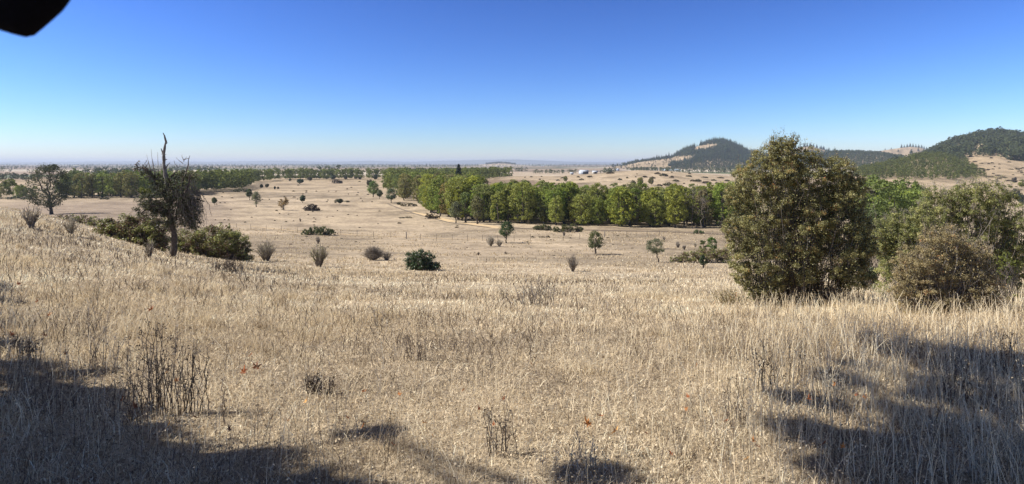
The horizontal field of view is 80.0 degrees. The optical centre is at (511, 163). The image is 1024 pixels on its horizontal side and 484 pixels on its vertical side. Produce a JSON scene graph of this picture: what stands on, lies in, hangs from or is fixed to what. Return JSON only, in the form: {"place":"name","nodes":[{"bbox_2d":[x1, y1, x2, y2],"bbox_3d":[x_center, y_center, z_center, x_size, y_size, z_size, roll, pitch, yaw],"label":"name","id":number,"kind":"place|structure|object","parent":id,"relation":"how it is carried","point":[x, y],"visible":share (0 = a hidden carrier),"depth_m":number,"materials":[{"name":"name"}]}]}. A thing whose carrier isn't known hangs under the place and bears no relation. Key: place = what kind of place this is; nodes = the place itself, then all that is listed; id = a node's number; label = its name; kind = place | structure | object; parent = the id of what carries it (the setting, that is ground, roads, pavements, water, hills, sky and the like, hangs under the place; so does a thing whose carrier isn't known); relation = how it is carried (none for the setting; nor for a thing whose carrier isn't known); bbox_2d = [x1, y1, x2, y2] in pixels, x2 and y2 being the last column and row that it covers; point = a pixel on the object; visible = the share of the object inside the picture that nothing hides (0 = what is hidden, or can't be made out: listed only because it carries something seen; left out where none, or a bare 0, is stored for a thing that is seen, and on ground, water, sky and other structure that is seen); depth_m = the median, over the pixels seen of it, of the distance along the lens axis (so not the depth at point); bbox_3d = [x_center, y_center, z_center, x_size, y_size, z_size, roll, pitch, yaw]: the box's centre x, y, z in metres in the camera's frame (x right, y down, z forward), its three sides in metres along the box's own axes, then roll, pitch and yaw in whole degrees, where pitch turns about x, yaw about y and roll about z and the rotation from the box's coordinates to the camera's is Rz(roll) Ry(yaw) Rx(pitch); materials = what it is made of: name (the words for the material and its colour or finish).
{"place":"outdoors","nodes":[
{"label":"outdoors","id":0,"kind":"place"},
{"bbox_2d":[0,137,1023,483],"bbox_3d":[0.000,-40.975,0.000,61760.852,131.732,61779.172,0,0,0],"label":"ground","id":1,"kind":"structure","parent":0,"point":[380,215],"depth_m":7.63,"materials":[{"name":"plant"}]},
{"bbox_2d":[8,328,46,360],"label":"dead weed","id":2,"kind":"object","parent":1,"relation":"on","point":[32,350],"visible":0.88,"depth_m":5.48,"materials":[{"name":"plant"}]},
{"bbox_2d":[18,204,41,228],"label":"bare shrub","id":3,"kind":"object","parent":1,"relation":"on","point":[30,220],"visible":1,"depth_m":28.46,"materials":[{"name":"brown plant"}]},
{"bbox_2d":[21,162,77,213],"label":"oak tree","id":4,"kind":"object","parent":1,"relation":"on","point":[50,196],"visible":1,"depth_m":190.16,"materials":[{"name":"green plant"}]},
{"bbox_2d":[61,215,80,233],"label":"bare shrub","id":5,"kind":"object","parent":1,"relation":"on","point":[70,227],"visible":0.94,"depth_m":30.19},
{"bbox_2d":[64,171,84,197],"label":"woodland tree","id":6,"kind":"object","parent":1,"relation":"on","point":[72,173],"visible":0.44,"depth_m":315.35,"materials":[{"name":"green plant"}]},
{"bbox_2d":[55,213,103,226],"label":"bramble thicket","id":7,"kind":"object","parent":1,"relation":"on","point":[87,220],"visible":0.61,"depth_m":94.68,"materials":[{"name":"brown plant"}]},
{"bbox_2d":[48,293,110,335],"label":"dead weed","id":8,"kind":"object","parent":1,"relation":"on","point":[83,315],"visible":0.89,"depth_m":6.95,"materials":[{"name":"plant"}]},
{"bbox_2d":[71,172,92,197],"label":"woodland tree","id":9,"kind":"object","parent":1,"relation":"on","point":[85,180],"visible":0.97,"depth_m":312.34,"materials":[{"name":"green plant"}]},
{"bbox_2d":[91,172,112,197],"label":"woodland tree","id":10,"kind":"object","parent":1,"relation":"on","point":[105,183],"visible":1,"depth_m":317.29,"materials":[{"name":"green plant"}]},
{"bbox_2d":[88,322,131,369],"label":"dead weed","id":11,"kind":"object","parent":1,"relation":"on","point":[117,351],"visible":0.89,"depth_m":5.54,"materials":[{"name":"plant"}]},
{"bbox_2d":[112,170,129,196],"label":"woodland tree","id":12,"kind":"object","parent":1,"relation":"on","point":[116,179],"visible":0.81,"depth_m":319.75,"materials":[{"name":"green plant"}]},
{"bbox_2d":[96,343,161,423],"bbox_3d":[-2.505,1.456,4.056,0.318,0.560,0.296,0,0,0],"label":"dead weed","id":13,"kind":"object","parent":1,"relation":"on","point":[132,385],"visible":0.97,"depth_m":4.02,"materials":[{"name":"plant"}]},
{"bbox_2d":[121,171,139,197],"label":"woodland tree","id":14,"kind":"object","parent":1,"relation":"on","point":[134,179],"visible":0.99,"depth_m":317.16,"materials":[{"name":"green plant"}]},
{"bbox_2d":[90,213,178,251],"bbox_3d":[-27.290,5.067,44.274,5.755,3.089,2.681,0,0,0],"label":"bramble thicket","id":15,"kind":"object","parent":1,"relation":"on","point":[128,229],"visible":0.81,"depth_m":43.69,"materials":[{"name":"green plant"}]},
{"bbox_2d":[122,309,191,419],"bbox_3d":[-2.493,1.400,4.293,0.351,0.776,0.416,0,0,22],"label":"dead weed","id":16,"kind":"object","parent":1,"relation":"on","point":[158,397],"visible":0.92,"depth_m":4.26,"materials":[{"name":"plant"}]},
{"bbox_2d":[130,133,211,257],"bbox_3d":[-18.249,1.772,32.520,3.916,6.820,2.426,0,0,0],"label":"apple tree","id":17,"kind":"object","parent":1,"relation":"on","point":[185,206],"visible":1,"depth_m":32.24,"materials":[{"name":"green plant"}]},
{"bbox_2d":[155,335,219,414],"bbox_3d":[-2.306,1.496,4.337,0.416,0.601,0.199,0,0,-22],"label":"dead weed","id":18,"kind":"object","parent":1,"relation":"on","point":[192,381],"visible":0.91,"depth_m":4.34,"materials":[{"name":"plant"}]},
{"bbox_2d":[170,222,254,260],"bbox_3d":[-25.793,6.829,52.642,6.987,3.733,3.240,0,0,0],"label":"bramble thicket","id":19,"kind":"object","parent":1,"relation":"on","point":[226,242],"visible":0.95,"depth_m":52.03,"materials":[{"name":"green plant"}]},
{"bbox_2d":[210,255,251,273],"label":"dead weed","id":20,"kind":"object","parent":1,"relation":"on","point":[226,265],"visible":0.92,"depth_m":23.85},
{"bbox_2d":[0,166,513,194],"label":"woodland","id":21,"kind":"object","parent":1,"relation":"on","point":[219,178],"visible":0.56,"depth_m":497.76,"materials":[{"name":"plant"}]},
{"bbox_2d":[251,239,278,260],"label":"bare shrub","id":22,"kind":"object","parent":1,"relation":"on","point":[265,253],"visible":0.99,"depth_m":56.34,"materials":[{"name":"brown plant"}]},
{"bbox_2d":[300,226,335,235],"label":"bramble mound","id":23,"kind":"object","parent":1,"relation":"on","point":[328,231],"visible":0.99,"depth_m":128.55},
{"bbox_2d":[301,370,335,394],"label":"dead weed","id":24,"kind":"object","parent":1,"relation":"on","point":[313,381],"visible":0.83,"depth_m":4.93,"materials":[{"name":"plant"}]},
{"bbox_2d":[310,243,330,266],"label":"bare shrub","id":25,"kind":"object","parent":1,"relation":"on","point":[320,257],"visible":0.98,"depth_m":49.97,"materials":[{"name":"brown plant"}]},
{"bbox_2d":[363,245,387,259],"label":"grey bush","id":26,"kind":"object","parent":1,"relation":"on","point":[373,253],"visible":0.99,"depth_m":65.11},
{"bbox_2d":[0,159,778,179],"bbox_3d":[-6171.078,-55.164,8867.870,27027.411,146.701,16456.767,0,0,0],"label":"distant trees","id":27,"kind":"object","parent":1,"relation":"on","point":[192,167],"visible":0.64,"depth_m":1688.34,"materials":[{"name":"plant"}]},
{"bbox_2d":[397,176,410,200],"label":"woodland tree","id":28,"kind":"object","parent":1,"relation":"on","point":[404,190],"visible":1,"depth_m":292.98,"materials":[{"name":"green plant"}]},
{"bbox_2d":[402,331,426,359],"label":"dead weed","id":29,"kind":"object","parent":1,"relation":"on","point":[409,347],"visible":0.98,"depth_m":6.34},
{"bbox_2d":[411,174,423,201],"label":"woodland tree","id":30,"kind":"object","parent":1,"relation":"on","point":[415,179],"visible":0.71,"depth_m":274.31,"materials":[{"name":"green plant"}]},
{"bbox_2d":[403,248,440,270],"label":"round bush","id":31,"kind":"object","parent":1,"relation":"on","point":[416,260],"visible":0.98,"depth_m":47.00,"materials":[{"name":"green plant"}]},
{"bbox_2d":[421,179,435,212],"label":"woodland tree","id":32,"kind":"object","parent":1,"relation":"on","point":[424,192],"visible":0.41,"depth_m":223.25,"materials":[{"name":"green plant"}]},
{"bbox_2d":[427,175,444,213],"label":"woodland tree","id":33,"kind":"object","parent":1,"relation":"on","point":[437,187],"visible":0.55,"depth_m":213.95,"materials":[{"name":"green plant"}]},
{"bbox_2d":[432,189,445,215],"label":"woodland tree","id":34,"kind":"object","parent":1,"relation":"on","point":[438,197],"visible":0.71,"depth_m":205.17,"materials":[{"name":"green plant"}]},
{"bbox_2d":[448,201,462,222],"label":"tree","id":35,"kind":"object","parent":1,"relation":"on","point":[457,208],"visible":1,"depth_m":176.76,"materials":[{"name":"green plant"}]},
{"bbox_2d":[443,176,471,219],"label":"woodland tree","id":36,"kind":"object","parent":1,"relation":"on","point":[458,179],"visible":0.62,"depth_m":189.32,"materials":[{"name":"green plant"}]},
{"bbox_2d":[446,177,468,209],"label":"woodland tree","id":37,"kind":"object","parent":1,"relation":"on","point":[451,198],"visible":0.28,"depth_m":192.58,"materials":[{"name":"green plant"}]},
{"bbox_2d":[453,187,468,220],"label":"woodland tree","id":38,"kind":"object","parent":1,"relation":"on","point":[456,198],"visible":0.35,"depth_m":186.75,"materials":[{"name":"green plant"}]},
{"bbox_2d":[460,192,470,222],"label":"tree","id":39,"kind":"object","parent":1,"relation":"on","point":[465,197],"visible":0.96,"depth_m":178.89,"materials":[{"name":"green plant"}]},
{"bbox_2d":[462,175,482,218],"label":"woodland tree","id":40,"kind":"object","parent":1,"relation":"on","point":[474,181],"visible":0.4,"depth_m":192.46,"materials":[{"name":"green plant"}]},
{"bbox_2d":[470,196,485,223],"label":"tree","id":41,"kind":"object","parent":1,"relation":"on","point":[477,214],"visible":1,"depth_m":170.04,"materials":[{"name":"green plant"}]},
{"bbox_2d":[468,184,488,221],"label":"woodland tree","id":42,"kind":"object","parent":1,"relation":"on","point":[482,196],"visible":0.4,"depth_m":181.65,"materials":[{"name":"green plant"}]},
{"bbox_2d":[470,183,496,221],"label":"woodland tree","id":43,"kind":"object","parent":1,"relation":"on","point":[483,191],"visible":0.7,"depth_m":179.72,"materials":[{"name":"green plant"}]},
{"bbox_2d":[487,183,507,219],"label":"woodland tree","id":44,"kind":"object","parent":1,"relation":"on","point":[493,187],"visible":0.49,"depth_m":180.32,"materials":[{"name":"green plant"}]},
{"bbox_2d":[479,399,516,458],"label":"dead weed","id":45,"kind":"object","parent":1,"relation":"on","point":[505,432],"visible":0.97,"depth_m":3.51,"materials":[{"name":"plant"}]},
{"bbox_2d":[489,191,506,222],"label":"woodland tree","id":46,"kind":"object","parent":1,"relation":"on","point":[493,206],"visible":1,"depth_m":176.08,"materials":[{"name":"green plant"}]},
{"bbox_2d":[499,220,514,242],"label":"tree","id":47,"kind":"object","parent":1,"relation":"on","point":[507,228],"visible":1,"depth_m":107.28,"materials":[{"name":"green plant"}]},
{"bbox_2d":[499,184,518,221],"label":"woodland tree","id":48,"kind":"object","parent":1,"relation":"on","point":[506,187],"visible":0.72,"depth_m":179.21,"materials":[{"name":"green plant"}]},
{"bbox_2d":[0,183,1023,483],"bbox_3d":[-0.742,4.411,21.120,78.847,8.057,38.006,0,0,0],"label":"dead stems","id":49,"kind":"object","parent":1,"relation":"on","point":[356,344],"depth_m":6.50,"materials":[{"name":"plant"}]},
{"bbox_2d":[507,181,538,223],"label":"woodland tree","id":50,"kind":"object","parent":1,"relation":"on","point":[518,185],"visible":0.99,"depth_m":175.15,"materials":[{"name":"green plant"}]},
{"bbox_2d":[500,272,556,306],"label":"dead weed","id":51,"kind":"object","parent":1,"relation":"on","point":[538,291],"visible":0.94,"depth_m":13.43,"materials":[{"name":"plant"}]},
{"bbox_2d":[524,196,537,222],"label":"woodland tree","id":52,"kind":"object","parent":1,"relation":"on","point":[531,219],"visible":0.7,"depth_m":177.28,"materials":[{"name":"green plant"}]},
{"bbox_2d":[537,197,550,223],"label":"woodland tree","id":53,"kind":"object","parent":1,"relation":"on","point":[543,213],"visible":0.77,"depth_m":174.85,"materials":[{"name":"green plant"}]},
{"bbox_2d":[544,185,567,224],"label":"woodland tree","id":54,"kind":"object","parent":1,"relation":"on","point":[561,193],"visible":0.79,"depth_m":172.89,"materials":[{"name":"green plant"}]},
{"bbox_2d":[548,195,563,224],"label":"woodland tree","id":55,"kind":"object","parent":1,"relation":"on","point":[558,217],"visible":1,"depth_m":169.64,"materials":[{"name":"green plant"}]},
{"bbox_2d":[550,182,576,223],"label":"woodland tree","id":56,"kind":"object","parent":1,"relation":"on","point":[568,187],"visible":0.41,"depth_m":176.66,"materials":[{"name":"green plant"}]},
{"bbox_2d":[552,223,583,231],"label":"bramble patch","id":57,"kind":"object","parent":1,"relation":"on","point":[570,228],"visible":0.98,"depth_m":144.71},
{"bbox_2d":[562,181,582,222],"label":"woodland tree","id":58,"kind":"object","parent":1,"relation":"on","point":[567,197],"visible":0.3,"depth_m":178.88,"materials":[{"name":"green plant"}]},
{"bbox_2d":[568,198,586,224],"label":"woodland tree","id":59,"kind":"object","parent":1,"relation":"on","point":[572,207],"visible":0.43,"depth_m":173.44,"materials":[{"name":"green plant"}]},
{"bbox_2d":[570,193,593,225],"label":"woodland tree","id":60,"kind":"object","parent":1,"relation":"on","point":[587,216],"visible":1,"depth_m":169.20,"materials":[{"name":"green plant"}]},
{"bbox_2d":[553,431,619,473],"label":"dead weed","id":61,"kind":"object","parent":1,"relation":"on","point":[585,453],"visible":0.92,"depth_m":3.31,"materials":[{"name":"plant"}]},
{"bbox_2d":[588,231,605,254],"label":"tree","id":62,"kind":"object","parent":1,"relation":"on","point":[595,243],"visible":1,"depth_m":80.80,"materials":[{"name":"green plant"}]},
{"bbox_2d":[586,182,608,220],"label":"woodland tree","id":63,"kind":"object","parent":1,"relation":"on","point":[601,195],"visible":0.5,"depth_m":177.01,"materials":[{"name":"green plant"}]},
{"bbox_2d":[590,198,607,225],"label":"woodland tree","id":64,"kind":"object","parent":1,"relation":"on","point":[595,206],"visible":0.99,"depth_m":168.79,"materials":[{"name":"green plant"}]},
{"bbox_2d":[604,186,632,225],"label":"woodland tree","id":65,"kind":"object","parent":1,"relation":"on","point":[611,193],"visible":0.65,"depth_m":165.83,"materials":[{"name":"green plant"}]},
{"bbox_2d":[607,186,635,226],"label":"woodland tree","id":66,"kind":"object","parent":1,"relation":"on","point":[618,216],"visible":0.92,"depth_m":165.04,"materials":[{"name":"green plant"}]},
{"bbox_2d":[622,192,638,225],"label":"woodland tree","id":67,"kind":"object","parent":1,"relation":"on","point":[634,221],"visible":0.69,"depth_m":167.21,"materials":[{"name":"green plant"}]},
{"bbox_2d":[620,182,642,223],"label":"woodland tree","id":68,"kind":"object","parent":1,"relation":"on","point":[630,185],"visible":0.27,"depth_m":176.08,"materials":[{"name":"green plant"}]},
{"bbox_2d":[627,187,648,224],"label":"woodland tree","id":69,"kind":"object","parent":1,"relation":"on","point":[633,190],"visible":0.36,"depth_m":172.29,"materials":[{"name":"green plant"}]},
{"bbox_2d":[639,187,660,225],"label":"woodland tree","id":70,"kind":"object","parent":1,"relation":"on","point":[643,208],"visible":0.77,"depth_m":167.96,"materials":[{"name":"green plant"}]},
{"bbox_2d":[644,199,664,226],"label":"woodland tree","id":71,"kind":"object","parent":1,"relation":"on","point":[658,203],"visible":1,"depth_m":165.19,"materials":[{"name":"green plant"}]},
{"bbox_2d":[646,238,664,261],"bbox_3d":[15.251,9.260,64.966,2.158,2.658,2.236,0,0,35],"label":"tree","id":72,"kind":"object","parent":1,"relation":"on","point":[652,250],"visible":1,"depth_m":64.77,"materials":[{"name":"green plant"}]},
{"bbox_2d":[657,186,680,225],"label":"woodland tree","id":73,"kind":"object","parent":1,"relation":"on","point":[663,201],"visible":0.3,"depth_m":169.03,"materials":[{"name":"green plant"}]},
{"bbox_2d":[663,183,688,227],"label":"woodland tree","id":74,"kind":"object","parent":1,"relation":"on","point":[675,220],"visible":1,"depth_m":162.46,"materials":[{"name":"green plant"}]},
{"bbox_2d":[681,186,703,225],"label":"woodland tree","id":75,"kind":"object","parent":1,"relation":"on","point":[689,199],"visible":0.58,"depth_m":169.94,"materials":[{"name":"green plant"}]},
{"bbox_2d":[688,194,710,225],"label":"woodland tree","id":76,"kind":"object","parent":1,"relation":"on","point":[697,221],"visible":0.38,"depth_m":169.44,"materials":[{"name":"green plant"}]},
{"bbox_2d":[670,246,733,262],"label":"bramble bank","id":77,"kind":"structure","parent":1,"relation":"on","point":[714,253],"depth_m":63.83,"materials":[{"name":"green plant"}]},
{"bbox_2d":[694,189,714,226],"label":"woodland tree","id":78,"kind":"object","parent":1,"relation":"on","point":[708,218],"visible":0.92,"depth_m":164.53,"materials":[{"name":"green plant"}]},
{"bbox_2d":[695,182,716,224],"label":"woodland tree","id":79,"kind":"object","parent":1,"relation":"on","point":[709,184],"visible":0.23,"depth_m":173.68,"materials":[{"name":"green plant"}]},
{"bbox_2d":[710,184,733,227],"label":"woodland tree","id":80,"kind":"object","parent":1,"relation":"on","point":[720,188],"visible":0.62,"depth_m":163.97,"materials":[{"name":"green plant"}]},
{"bbox_2d":[710,181,734,222],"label":"woodland tree","id":81,"kind":"object","parent":1,"relation":"on","point":[718,208],"visible":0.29,"depth_m":171.34,"materials":[{"name":"green plant"}]},
{"bbox_2d":[712,286,746,305],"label":"dead weed","id":82,"kind":"object","parent":1,"relation":"on","point":[728,299],"visible":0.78,"depth_m":14.22,"materials":[{"name":"brown plant"}]},
{"bbox_2d":[718,376,746,426],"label":"dead weed","id":83,"kind":"object","parent":1,"relation":"on","point":[727,413],"visible":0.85,"depth_m":4.09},
{"bbox_2d":[656,136,844,168],"bbox_3d":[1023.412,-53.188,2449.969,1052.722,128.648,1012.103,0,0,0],"label":"forest","id":84,"kind":"object","parent":1,"relation":"on","point":[731,143],"visible":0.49,"depth_m":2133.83,"materials":[{"name":"plant"}]},
{"bbox_2d":[747,333,785,392],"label":"dead weed","id":85,"kind":"object","parent":1,"relation":"on","point":[768,363],"visible":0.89,"depth_m":5.01,"materials":[{"name":"plant"}]},
{"bbox_2d":[784,340,812,383],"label":"dead weed","id":86,"kind":"object","parent":1,"relation":"on","point":[789,361],"visible":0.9,"depth_m":5.28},
{"bbox_2d":[717,129,883,307],"bbox_3d":[6.373,1.231,13.915,3.742,4.158,2.117,0,0,0],"label":"thorn bush","id":87,"kind":"object","parent":1,"relation":"on","point":[794,203],"visible":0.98,"depth_m":13.39,"materials":[{"name":"green plant"}]},
{"bbox_2d":[814,359,855,403],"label":"dead weed","id":88,"kind":"object","parent":1,"relation":"on","point":[838,385],"visible":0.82,"depth_m":4.80,"materials":[{"name":"plant"}]},
{"bbox_2d":[780,149,905,167],"bbox_3d":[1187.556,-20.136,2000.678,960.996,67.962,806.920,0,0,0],"label":"forest","id":89,"kind":"object","parent":1,"relation":"on","point":[871,154],"visible":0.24,"depth_m":1859.59,"materials":[{"name":"plant"}]},
{"bbox_2d":[848,174,901,238],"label":"woodland tree","id":90,"kind":"object","parent":1,"relation":"on","point":[884,183],"visible":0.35,"depth_m":111.77,"materials":[{"name":"green plant"}]},
{"bbox_2d":[855,202,894,291],"bbox_3d":[14.091,3.332,23.959,1.647,3.642,1.294,0,0,0],"label":"thorn bush","id":91,"kind":"object","parent":1,"relation":"on","point":[873,215],"visible":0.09,"depth_m":23.77,"materials":[{"name":"plant"}]},
{"bbox_2d":[873,186,915,234],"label":"woodland tree","id":92,"kind":"object","parent":1,"relation":"on","point":[900,199],"visible":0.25,"depth_m":115.97,"materials":[{"name":"green plant"}]},
{"bbox_2d":[883,178,931,230],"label":"woodland tree","id":93,"kind":"object","parent":1,"relation":"on","point":[914,186],"visible":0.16,"depth_m":129.89,"materials":[{"name":"green plant"}]},
{"bbox_2d":[893,189,934,233],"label":"woodland tree","id":94,"kind":"object","parent":1,"relation":"on","point":[912,193],"visible":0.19,"depth_m":124.00,"materials":[{"name":"green plant"}]},
{"bbox_2d":[854,151,986,179],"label":"forest","id":95,"kind":"object","parent":1,"relation":"on","point":[936,160],"visible":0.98,"depth_m":674.64,"materials":[{"name":"plant"}]},
{"bbox_2d":[865,173,1023,297],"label":"thorn bush","id":96,"kind":"object","parent":1,"relation":"on","point":[1004,226],"visible":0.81,"depth_m":17.34,"materials":[{"name":"green plant"}]},
{"bbox_2d":[885,219,1013,315],"bbox_3d":[8.050,1.941,11.310,2.238,1.885,0.758,0,0,0],"label":"thorn bush","id":97,"kind":"object","parent":1,"relation":"on","point":[963,280],"visible":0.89,"depth_m":11.17,"materials":[{"name":"green leaves"},{"name":"twig"}]},
{"bbox_2d":[891,126,1023,160],"bbox_3d":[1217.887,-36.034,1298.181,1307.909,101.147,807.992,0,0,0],"label":"forest","id":98,"kind":"object","parent":1,"relation":"on","point":[990,141],"visible":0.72,"depth_m":1048.80,"materials":[{"name":"plant"}]},
{"bbox_2d":[933,344,985,402],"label":"dead weed","id":99,"kind":"object","parent":1,"relation":"on","point":[948,383],"visible":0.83,"depth_m":4.83,"materials":[{"name":"plant"}]},
{"bbox_2d":[913,398,1023,483],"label":"dead weed","id":100,"kind":"object","parent":1,"relation":"on","point":[984,458],"visible":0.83,"depth_m":3.22,"materials":[{"name":"plant"}]},
{"bbox_2d":[982,329,1023,380],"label":"dead weed","id":101,"kind":"object","parent":1,"relation":"on","point":[1005,366],"visible":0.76,"depth_m":5.43,"materials":[{"name":"plant"}]},
{"bbox_2d":[994,252,1020,307],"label":"yellow shrub","id":102,"kind":"object","parent":1,"relation":"on","point":[1009,261],"visible":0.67,"depth_m":12.36,"materials":[{"name":"green plant"}]},
{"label":"maple tree","id":103,"kind":"object","parent":1,"relation":"on","visible":0},
{"bbox_2d":[0,0,69,36],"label":"dark flap","id":104,"kind":"object","parent":103,"relation":"attached to","point":[25,18],"visible":1,"depth_m":0.32,"materials":[{"name":"black fabric"}]},
{"bbox_2d":[0,0,1023,161],"label":"sky","id":105,"kind":"structure","parent":0,"point":[104,80],"materials":[{"name":"blue"}]},
{"bbox_2d":[512,227,723,234],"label":"path","id":106,"kind":"structure","parent":0,"point":[637,230],"depth_m":150.51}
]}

